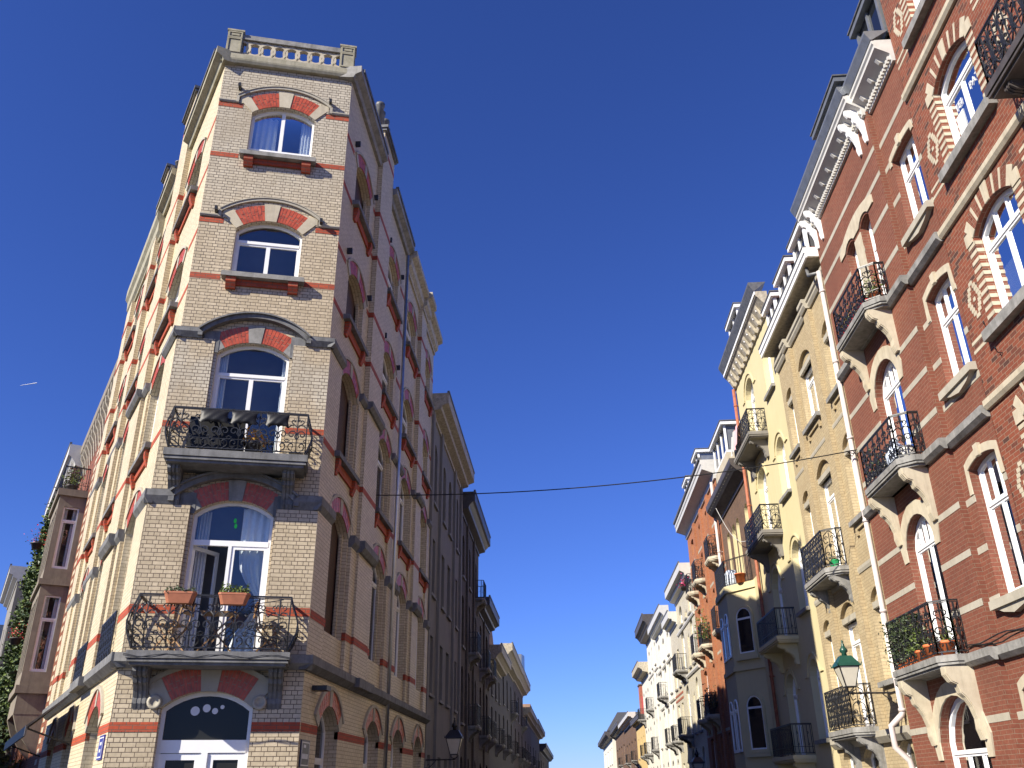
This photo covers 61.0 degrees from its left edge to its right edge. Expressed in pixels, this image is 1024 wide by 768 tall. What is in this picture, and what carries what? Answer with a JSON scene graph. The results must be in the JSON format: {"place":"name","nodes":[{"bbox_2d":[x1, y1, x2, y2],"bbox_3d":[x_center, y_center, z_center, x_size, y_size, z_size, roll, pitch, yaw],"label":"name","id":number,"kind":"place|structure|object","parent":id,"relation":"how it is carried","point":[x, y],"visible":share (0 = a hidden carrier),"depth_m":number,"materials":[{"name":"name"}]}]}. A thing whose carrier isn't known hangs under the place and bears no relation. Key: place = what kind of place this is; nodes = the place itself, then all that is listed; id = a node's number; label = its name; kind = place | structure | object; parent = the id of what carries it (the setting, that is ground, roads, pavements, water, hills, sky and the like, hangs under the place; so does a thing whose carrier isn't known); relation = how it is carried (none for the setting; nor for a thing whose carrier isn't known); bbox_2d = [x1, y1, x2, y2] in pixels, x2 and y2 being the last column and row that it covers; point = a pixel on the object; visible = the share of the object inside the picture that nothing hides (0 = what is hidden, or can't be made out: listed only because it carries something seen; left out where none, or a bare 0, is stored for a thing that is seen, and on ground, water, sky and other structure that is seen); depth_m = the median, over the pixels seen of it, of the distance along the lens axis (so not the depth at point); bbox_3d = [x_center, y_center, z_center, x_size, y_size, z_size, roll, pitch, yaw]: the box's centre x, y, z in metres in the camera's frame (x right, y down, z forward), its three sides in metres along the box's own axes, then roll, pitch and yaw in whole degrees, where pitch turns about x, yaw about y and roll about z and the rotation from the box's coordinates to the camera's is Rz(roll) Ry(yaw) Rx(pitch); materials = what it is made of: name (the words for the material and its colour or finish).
{"place":"outdoors","nodes":[
{"label":"outdoors","id":0,"kind":"place"},
{"bbox_2d":[0,0,858,767],"label":"sky","id":1,"kind":"structure","parent":0,"point":[590,190],"materials":[{"name":"blue"}]},
{"bbox_2d":[725,570,737,585],"bbox_3d":[8.560,7.623,33.882,0.624,0.750,0.640,-2,-25,3],"label":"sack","id":2,"kind":"object","parent":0,"point":[730,575],"visible":0.41,"depth_m":33.66,"materials":[{"name":"white plastic"}]},
{"bbox_2d":[706,419,784,767],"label":"brick house","id":3,"kind":"structure","parent":0,"point":[750,701],"depth_m":32.47,"materials":[{"name":"beige brick"}]},
{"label":"pavement","id":4,"kind":"structure","parent":0,"visible":0},
{"bbox_2d":[609,721,626,767],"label":"brick house","id":5,"kind":"structure","parent":4,"relation":"on","point":[616,733],"depth_m":120.96,"materials":[{"name":"brown brick"}]},
{"bbox_2d":[598,712,639,767],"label":"rendered house","id":6,"kind":"structure","parent":4,"relation":"on","point":[607,743],"depth_m":139.89,"materials":[{"name":"white paint"}]},
{"bbox_2d":[618,711,638,767],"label":"brick house","id":7,"kind":"structure","parent":4,"relation":"on","point":[631,755],"depth_m":100.30,"materials":[{"name":"brown brick"}]},
{"bbox_2d":[630,684,647,767],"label":"rendered house","id":8,"kind":"structure","parent":4,"relation":"on","point":[640,731],"depth_m":87.74,"materials":[{"name":"beige paint"}]},
{"bbox_2d":[631,661,655,767],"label":"rendered house","id":9,"kind":"structure","parent":4,"relation":"on","point":[640,672],"depth_m":78.16,"materials":[{"name":"white paint"}]},
{"bbox_2d":[634,613,665,767],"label":"rendered house","id":10,"kind":"structure","parent":4,"relation":"on","point":[653,711],"depth_m":70.53,"materials":[{"name":"white paint"}]},
{"bbox_2d":[647,604,681,767],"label":"rendered house","id":11,"kind":"structure","parent":4,"relation":"on","point":[659,635],"depth_m":61.35,"materials":[{"name":"white paint"}]},
{"bbox_2d":[661,610,689,767],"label":"brick house","id":12,"kind":"structure","parent":4,"relation":"on","point":[669,622],"depth_m":55.26,"materials":[{"name":"white paint"}]},
{"bbox_2d":[664,561,709,767],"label":"brick house","id":13,"kind":"structure","parent":4,"relation":"on","point":[688,674],"depth_m":50.24,"materials":[{"name":"white brick"}]},
{"bbox_2d":[673,448,735,767],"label":"brick house","id":14,"kind":"structure","parent":4,"relation":"on","point":[697,525],"depth_m":41.99,"materials":[{"name":"brick"}]},
{"bbox_2d":[690,748,704,767],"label":"wall lantern","id":15,"kind":"object","parent":14,"relation":"attached to","point":[697,762],"depth_m":39.91,"materials":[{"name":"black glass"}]},
{"bbox_2d":[691,597,710,643],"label":"potted plant","id":16,"kind":"object","parent":14,"relation":"on","point":[704,633],"visible":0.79,"depth_m":42.30,"materials":[{"name":"green plant"}]},
{"bbox_2d":[697,683,717,713],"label":"potted plant","id":17,"kind":"object","parent":14,"relation":"on","point":[710,704],"visible":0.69,"depth_m":41.07,"materials":[{"name":"green plant"}]},
{"bbox_2d":[718,282,841,767],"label":"rendered house","id":18,"kind":"structure","parent":4,"relation":"on","point":[791,649],"depth_m":28.09,"materials":[{"name":"yellow paint"}]},
{"bbox_2d":[731,425,736,456],"bbox_3d":[8.003,2.024,31.310,0.136,0.850,1.350,-2,-25,3],"label":"hanging cloth","id":19,"kind":"object","parent":18,"relation":"hanging from","point":[733,440],"visible":1,"depth_m":31.37,"materials":[{"name":"white fabric"}]},
{"bbox_2d":[751,384,758,430],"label":"window","id":20,"kind":"structure","parent":18,"relation":"in","point":[752,391],"depth_m":32.11,"materials":[{"name":"white glass"}]},
{"bbox_2d":[764,472,772,528],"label":"window","id":21,"kind":"structure","parent":18,"relation":"in","point":[765,482],"depth_m":30.60,"materials":[{"name":"white glass"}]},
{"bbox_2d":[764,357,775,401],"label":"window","id":22,"kind":"structure","parent":18,"relation":"in","point":[772,386],"depth_m":28.82,"materials":[{"name":"white glass"}]},
{"bbox_2d":[778,574,788,634],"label":"window","id":23,"kind":"structure","parent":18,"relation":"in","point":[779,580],"depth_m":29.02,"materials":[{"name":"white glass"}]},
{"bbox_2d":[779,444,791,503],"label":"window","id":24,"kind":"structure","parent":18,"relation":"in","point":[789,490],"depth_m":27.55,"materials":[{"name":"white glass"}]},
{"bbox_2d":[793,679,805,754],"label":"window","id":25,"kind":"structure","parent":18,"relation":"in","point":[794,687],"depth_m":27.55,"materials":[{"name":"white glass"}]},
{"bbox_2d":[795,548,809,617],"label":"window","id":26,"kind":"structure","parent":18,"relation":"in","point":[807,607],"depth_m":26.12,"materials":[{"name":"clear glass"}]},
{"bbox_2d":[814,666,829,743],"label":"window","id":27,"kind":"structure","parent":18,"relation":"in","point":[827,740],"depth_m":24.68,"materials":[{"name":"white glass"}]},
{"bbox_2d":[758,220,916,767],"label":"brick house","id":28,"kind":"structure","parent":4,"relation":"on","point":[798,342],"depth_m":22.20,"materials":[{"name":"brick"}]},
{"bbox_2d":[789,407,799,459],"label":"window","id":29,"kind":"structure","parent":28,"relation":"in","point":[797,447],"depth_m":25.69,"materials":[{"name":"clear glass"}]},
{"bbox_2d":[802,366,820,435],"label":"window","id":30,"kind":"structure","parent":28,"relation":"in","point":[810,383],"depth_m":24.49,"materials":[{"name":"clear glass"}]},
{"bbox_2d":[826,343,838,403],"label":"window","id":31,"kind":"structure","parent":28,"relation":"in","point":[835,390],"depth_m":21.89,"materials":[{"name":"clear glass"}]},
{"bbox_2d":[824,477,846,564],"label":"window","id":32,"kind":"structure","parent":28,"relation":"in","point":[828,486],"depth_m":23.11,"materials":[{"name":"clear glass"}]},
{"bbox_2d":[848,459,862,527],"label":"window","id":33,"kind":"structure","parent":28,"relation":"in","point":[858,517],"depth_m":20.54,"materials":[{"name":"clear glass"}]},
{"bbox_2d":[848,621,874,726],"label":"window","id":34,"kind":"structure","parent":28,"relation":"in","point":[853,628],"depth_m":21.44,"materials":[{"name":"clear glass"}]},
{"bbox_2d":[830,640,897,705],"bbox_3d":[7.507,6.135,18.308,1.387,1.480,0.526,-2,-25,3],"label":"wall lantern","id":35,"kind":"object","parent":28,"relation":"attached to","point":[845,666],"depth_m":18.21,"materials":[{"name":"white glass"}]},
{"bbox_2d":[877,609,893,687],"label":"window","id":36,"kind":"structure","parent":28,"relation":"in","point":[888,682],"depth_m":19.04,"materials":[{"name":"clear glass"}]},
{"bbox_2d":[790,0,1023,767],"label":"brick house","id":37,"kind":"structure","parent":4,"relation":"on","point":[939,511],"depth_m":16.73,"materials":[{"name":"brick"}]},
{"bbox_2d":[860,271,881,299],"bbox_3d":[7.480,-2.087,18.086,0.528,0.848,0.670,2,-25,-6],"label":"potted plant","id":38,"kind":"object","parent":37,"relation":"on","point":[873,293],"visible":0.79,"depth_m":17.98,"materials":[{"name":"green plant"}]},
{"bbox_2d":[869,223,885,293],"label":"window","id":39,"kind":"structure","parent":37,"relation":"in","point":[870,229],"depth_m":19.07,"materials":[{"name":"clear glass"}]},
{"bbox_2d":[883,360,913,446],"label":"window","id":40,"kind":"structure","parent":37,"relation":"in","point":[893,399],"depth_m":18.24,"materials":[{"name":"clear glass"}]},
{"bbox_2d":[878,612,932,666],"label":"balcony plants","id":41,"kind":"object","parent":37,"relation":"on","point":[897,624],"visible":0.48,"depth_m":16.71,"materials":[{"name":"green plant"}]},
{"bbox_2d":[900,135,934,246],"bbox_3d":[7.786,-3.814,16.872,0.350,2.140,1.320,-2,-25,3],"label":"window","id":42,"kind":"structure","parent":37,"relation":"in","point":[921,206],"depth_m":16.97,"materials":[{"name":"clear glass"}]},
{"bbox_2d":[902,608,936,661],"bbox_3d":[7.532,4.647,16.134,0.573,0.994,0.788,-2,-25,3],"label":"potted plant","id":43,"kind":"object","parent":37,"relation":"on","point":[917,653],"visible":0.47,"depth_m":15.96,"materials":[{"name":"green plant"}]},
{"bbox_2d":[918,636,940,658],"bbox_3d":[7.513,4.663,15.577,0.368,0.493,0.537,15,-29,-30],"label":"potted plant","id":44,"kind":"object","parent":37,"relation":"on","point":[925,646],"visible":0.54,"depth_m":15.49,"materials":[{"name":"orange plant"}]},
{"bbox_2d":[915,516,960,654],"bbox_3d":[8.071,3.811,16.401,0.078,2.780,1.400,-2,-25,3],"label":"window","id":45,"kind":"structure","parent":37,"relation":"in","point":[932,577],"depth_m":16.72,"materials":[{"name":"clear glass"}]},
{"bbox_2d":[937,630,957,654],"bbox_3d":[7.594,4.516,15.200,0.345,0.438,0.476,5,-26,-12],"label":"potted plant","id":46,"kind":"object","parent":37,"relation":"on","point":[943,641],"visible":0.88,"depth_m":15.08,"materials":[{"name":"orange plant"}]},
{"bbox_2d":[935,277,978,400],"bbox_3d":[7.828,-0.848,15.485,0.350,2.210,1.320,-2,-25,3],"label":"window","id":47,"kind":"structure","parent":37,"relation":"in","point":[963,367],"depth_m":15.58,"materials":[{"name":"white glass"}]},
{"bbox_2d":[949,697,992,767],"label":"window","id":48,"kind":"structure","parent":37,"relation":"in","point":[968,751],"depth_m":15.59,"materials":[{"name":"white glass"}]},
{"bbox_2d":[967,627,1023,647],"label":"wire bundle","id":49,"kind":"object","parent":37,"relation":"attached to","point":[1020,630],"visible":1,"depth_m":13.78,"materials":[{"name":"black metal"}]},
{"bbox_2d":[977,451,1023,611],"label":"window","id":50,"kind":"structure","parent":37,"relation":"in","point":[1007,540],"depth_m":14.10,"materials":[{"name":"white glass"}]},
{"bbox_2d":[880,0,1023,535],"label":"brick house","id":51,"kind":"structure","parent":4,"relation":"on","point":[960,63],"depth_m":14.14,"materials":[{"name":"red brick"}]},
{"bbox_2d":[901,0,932,48],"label":"window","id":52,"kind":"structure","parent":51,"relation":"in","point":[922,7],"depth_m":16.14,"materials":[{"name":"stone"}]},
{"bbox_2d":[938,40,997,182],"bbox_3d":[7.624,-4.843,14.809,0.340,1.960,1.980,-2,-25,3],"label":"window","id":53,"kind":"structure","parent":51,"relation":"in","point":[977,109],"depth_m":14.84,"materials":[{"name":"white glass"}]},
{"bbox_2d":[981,187,1023,341],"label":"window","id":54,"kind":"structure","parent":51,"relation":"in","point":[1003,232],"depth_m":13.67,"materials":[{"name":"white glass"}]},
{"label":"pavement","id":55,"kind":"structure","parent":0,"visible":0},
{"bbox_2d":[54,28,415,767],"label":"corner house","id":56,"kind":"structure","parent":55,"relation":"on","point":[278,270],"depth_m":18.23,"materials":[{"name":"beige brick"}]},
{"bbox_2d":[96,734,105,760],"bbox_3d":[-6.867,6.075,14.527,0.028,0.380,0.520,14,-29,-28],"label":"street sign","id":57,"kind":"object","parent":56,"relation":"attached to","point":[101,747],"visible":1,"depth_m":14.44,"materials":[{"name":"blue metal"}]},
{"bbox_2d":[151,605,195,650],"bbox_3d":[-5.773,4.153,14.824,0.502,0.861,0.405,-4,-25,7],"label":"folding chair","id":58,"kind":"object","parent":56,"relation":"on","point":[174,624],"visible":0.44,"depth_m":14.78,"materials":[{"name":"brown wood"}]},
{"bbox_2d":[164,585,196,604],"bbox_3d":[-5.561,3.506,14.597,0.522,0.358,0.248,4,-26,-11],"label":"flower box","id":59,"kind":"object","parent":56,"relation":"attached to","point":[181,597],"visible":1,"depth_m":14.50,"materials":[{"name":"ceramic"}]},
{"bbox_2d":[153,692,252,767],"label":"door","id":60,"kind":"structure","parent":56,"relation":"in","point":[186,724],"depth_m":14.72,"materials":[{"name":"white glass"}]},
{"bbox_2d":[123,599,290,659],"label":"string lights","id":61,"kind":"object","parent":56,"relation":"hanging from","point":[231,655],"visible":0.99,"depth_m":14.42},
{"bbox_2d":[199,407,229,423],"bbox_3d":[-5.522,0.570,16.140,0.520,0.343,0.129,4,-26,-11],"label":"cushion","id":62,"kind":"object","parent":56,"relation":"attached to","point":[215,415],"visible":1,"depth_m":16.09,"materials":[{"name":"grey fabric"}]},
{"bbox_2d":[186,416,245,450],"bbox_3d":[-5.553,1.040,16.392,1.000,0.695,0.440,4,-26,-11],"label":"balcony bench","id":63,"kind":"object","parent":56,"relation":"on","point":[212,434],"visible":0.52,"depth_m":16.20,"materials":[{"name":"black plastic"}]},
{"bbox_2d":[196,610,238,650],"bbox_3d":[-5.050,4.270,14.893,0.600,0.687,0.400,4,-26,-11],"label":"balcony table","id":64,"kind":"object","parent":56,"relation":"on","point":[219,614],"visible":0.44,"depth_m":14.90,"materials":[{"name":"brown wood"}]},
{"bbox_2d":[175,502,273,651],"bbox_3d":[-5.249,3.664,16.080,1.440,2.880,0.598,4,-26,-11],"label":"window","id":65,"kind":"structure","parent":56,"relation":"in","point":[254,546],"depth_m":16.13,"materials":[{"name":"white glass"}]},
{"bbox_2d":[218,582,250,605],"bbox_3d":[-4.706,3.556,14.760,0.522,0.383,0.242,4,-26,-11],"label":"flower box","id":66,"kind":"object","parent":56,"relation":"attached to","point":[227,597],"visible":1,"depth_m":14.67,"materials":[{"name":"ceramic"}]},
{"bbox_2d":[230,408,257,424],"bbox_3d":[-4.993,0.609,16.239,0.480,0.343,0.129,4,-26,-11],"label":"cushion","id":67,"kind":"object","parent":56,"relation":"attached to","point":[245,417],"visible":1,"depth_m":16.18,"materials":[{"name":"grey fabric"}]},
{"bbox_2d":[210,346,288,452],"bbox_3d":[-5.266,0.453,17.369,1.420,2.630,0.206,4,-26,-11],"label":"window","id":68,"kind":"structure","parent":56,"relation":"in","point":[221,374],"depth_m":17.53,"materials":[{"name":"white wood"}]},
{"bbox_2d":[243,426,268,451],"bbox_3d":[-4.915,1.092,16.412,0.673,0.593,0.504,-10,-27,19],"label":"potted plant","id":69,"kind":"object","parent":56,"relation":"on","point":[254,447],"visible":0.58,"depth_m":16.33,"materials":[{"name":"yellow plant"}]},
{"bbox_2d":[221,225,304,285],"bbox_3d":[-5.258,-2.840,18.673,1.680,1.560,0.390,4,-26,-11],"label":"window","id":70,"kind":"structure","parent":56,"relation":"in","point":[264,276],"depth_m":18.74,"materials":[{"name":"white glass"}]},
{"bbox_2d":[253,602,283,651],"bbox_3d":[-4.245,4.267,15.114,0.502,0.861,0.406,9,-27,-20],"label":"folding chair","id":71,"kind":"object","parent":56,"relation":"on","point":[265,628],"visible":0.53,"depth_m":15.03,"materials":[{"name":"brown wood"}]},
{"bbox_2d":[265,411,289,426],"bbox_3d":[-4.400,0.653,16.351,0.430,0.343,0.129,4,-26,-11],"label":"cushion","id":72,"kind":"object","parent":56,"relation":"attached to","point":[278,419],"visible":1,"depth_m":16.30,"materials":[{"name":"grey fabric"}]},
{"bbox_2d":[239,111,315,166],"bbox_3d":[-5.324,-5.709,20.092,1.660,1.600,0.538,4,-26,-11],"label":"window","id":73,"kind":"structure","parent":56,"relation":"in","point":[264,126],"depth_m":20.27,"materials":[{"name":"white glass"}]},
{"bbox_2d":[298,739,309,767],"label":"street sign","id":74,"kind":"object","parent":56,"relation":"attached to","point":[304,754],"visible":1,"depth_m":14.96,"materials":[{"name":"white metal"}]},
{"bbox_2d":[314,715,324,767],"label":"window","id":75,"kind":"structure","parent":56,"relation":"in","point":[320,738],"depth_m":17.00,"materials":[{"name":"white glass"}]},
{"bbox_2d":[324,522,337,634],"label":"blind window","id":76,"kind":"structure","parent":56,"relation":"in","point":[334,536],"depth_m":18.25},
{"bbox_2d":[336,380,347,455],"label":"blind window","id":77,"kind":"structure","parent":56,"relation":"in","point":[343,408],"depth_m":19.72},
{"bbox_2d":[346,281,354,319],"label":"blind window","id":78,"kind":"structure","parent":56,"relation":"in","point":[350,306],"depth_m":20.90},
{"bbox_2d":[355,176,362,208],"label":"blind window","id":79,"kind":"structure","parent":56,"relation":"in","point":[358,196],"depth_m":22.23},
{"bbox_2d":[363,734,367,767],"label":"window","id":80,"kind":"structure","parent":56,"relation":"in","point":[365,753],"depth_m":20.70,"materials":[{"name":"white glass"}]},
{"bbox_2d":[368,568,376,660],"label":"window","id":81,"kind":"structure","parent":56,"relation":"in","point":[371,637],"depth_m":21.95,"materials":[{"name":"white glass"}]},
{"bbox_2d":[375,444,382,507],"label":"window","id":82,"kind":"structure","parent":56,"relation":"in","point":[380,457],"depth_m":23.43,"materials":[{"name":"white glass"}]},
{"bbox_2d":[382,360,386,390],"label":"window","id":83,"kind":"structure","parent":56,"relation":"in","point":[384,380],"depth_m":24.64,"materials":[{"name":"white glass"}]},
{"bbox_2d":[376,449,857,495],"bbox_3d":[2.265,2.220,20.854,11.606,0.530,0.117,-5,-25,8],"label":"overhead cable","id":84,"kind":"object","parent":56,"relation":"attached to","point":[849,451],"visible":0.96,"depth_m":20.64,"materials":[{"name":"black metal"}]},
{"bbox_2d":[387,251,442,767],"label":"brick house","id":85,"kind":"structure","parent":55,"relation":"on","point":[409,718],"depth_m":27.30,"materials":[{"name":"brick"}]},
{"bbox_2d":[394,595,399,676],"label":"window","id":86,"kind":"structure","parent":85,"relation":"in","point":[398,602],"depth_m":24.98,"materials":[{"name":"white glass"}]},
{"bbox_2d":[399,484,403,539],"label":"window","id":87,"kind":"structure","parent":85,"relation":"in","point":[401,497],"depth_m":26.39,"materials":[{"name":"white glass"}]},
{"bbox_2d":[402,403,406,433],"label":"window","id":88,"kind":"structure","parent":85,"relation":"in","point":[404,428],"depth_m":27.55,"materials":[{"name":"white glass"}]},
{"bbox_2d":[424,391,474,767],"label":"rendered house","id":89,"kind":"structure","parent":55,"relation":"on","point":[452,471],"depth_m":33.79,"materials":[{"name":"paint"}]},
{"bbox_2d":[426,717,464,767],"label":"wall lantern","id":90,"kind":"object","parent":89,"relation":"attached to","point":[454,737],"depth_m":27.37,"materials":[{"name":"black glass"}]},
{"bbox_2d":[460,490,490,767],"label":"sooty house","id":91,"kind":"structure","parent":55,"relation":"on","point":[476,539],"depth_m":41.47,"materials":[{"name":"brick"}]},
{"bbox_2d":[478,595,499,767],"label":"brick house","id":92,"kind":"structure","parent":55,"relation":"on","point":[488,619],"depth_m":47.69,"materials":[{"name":"paint"}]},
{"bbox_2d":[489,632,511,767],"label":"brick house","id":93,"kind":"structure","parent":55,"relation":"on","point":[499,654],"depth_m":54.73,"materials":[{"name":"brick"}]},
{"bbox_2d":[500,642,522,767],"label":"brick house","id":94,"kind":"structure","parent":55,"relation":"on","point":[509,755],"depth_m":65.71,"materials":[{"name":"brick"}]},
{"bbox_2d":[513,654,530,767],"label":"brick house","id":95,"kind":"structure","parent":55,"relation":"on","point":[521,686],"depth_m":80.12,"materials":[{"name":"brick"}]},
{"bbox_2d":[523,704,537,767],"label":"brick house","id":96,"kind":"structure","parent":55,"relation":"on","point":[529,713],"depth_m":94.76,"materials":[{"name":"paint"}]},
{"bbox_2d":[531,719,544,767],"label":"brick house","id":97,"kind":"structure","parent":55,"relation":"on","point":[537,733],"depth_m":114.29,"materials":[{"name":"brick"}]},
{"bbox_2d":[539,743,553,767],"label":"brick house","id":98,"kind":"structure","parent":55,"relation":"on","point":[546,756],"depth_m":142.09,"materials":[{"name":"paint"}]},
{"label":"ground","id":99,"kind":"structure","parent":0,"visible":0},
{"bbox_2d":[0,564,27,666],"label":"stone house","id":100,"kind":"structure","parent":99,"relation":"on","point":[11,593],"depth_m":46.06,"materials":[{"name":"grey stone"}]},
{"bbox_2d":[9,442,82,767],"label":"stone house","id":101,"kind":"structure","parent":99,"relation":"on","point":[72,457],"depth_m":36.53,"materials":[{"name":"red stone"}]},
{"bbox_2d":[7,620,27,644],"bbox_3d":[-19.020,9.526,33.386,1.100,0.919,1.393,14,-29,-28],"label":"potted plant","id":102,"kind":"object","parent":101,"relation":"on","point":[15,640],"visible":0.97,"depth_m":33.22,"materials":[{"name":"green plant"}]},
{"bbox_2d":[0,495,66,767],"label":"climbing plant","id":103,"kind":"object","parent":101,"relation":"attached to","point":[8,671],"visible":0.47,"depth_m":34.20,"materials":[{"name":"green plant"}]},
{"bbox_2d":[25,524,45,549],"bbox_3d":[-19.077,6.128,35.020,1.481,1.059,1.098,-2,-25,3],"label":"potted plant","id":104,"kind":"object","parent":101,"relation":"on","point":[36,545],"visible":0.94,"depth_m":34.80,"materials":[{"name":"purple plant"}]},
{"bbox_2d":[7,359,117,767],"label":"stone house","id":105,"kind":"structure","parent":99,"relation":"on","point":[29,696],"depth_m":30.66,"materials":[{"name":"beige stone"}]},
{"bbox_2d":[62,465,86,488],"bbox_3d":[-16.433,3.538,32.692,0.897,1.191,1.209,-3,-25,4],"label":"potted plant","id":106,"kind":"object","parent":105,"relation":"on","point":[70,485],"visible":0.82,"depth_m":32.60,"materials":[{"name":"green plant"}]},
{"bbox_2d":[38,210,165,767],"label":"brick house","id":107,"kind":"structure","parent":99,"relation":"on","point":[54,717],"depth_m":25.46,"materials":[{"name":"brick"}]},
{"bbox_2d":[4,696,69,756],"bbox_3d":[-11.461,8.347,20.961,0.906,0.966,7.200,14,-29,-28],"label":"awning","id":108,"kind":"object","parent":107,"relation":"attached to","point":[17,737],"visible":1,"depth_m":18.67,"materials":[{"name":"fabric"}]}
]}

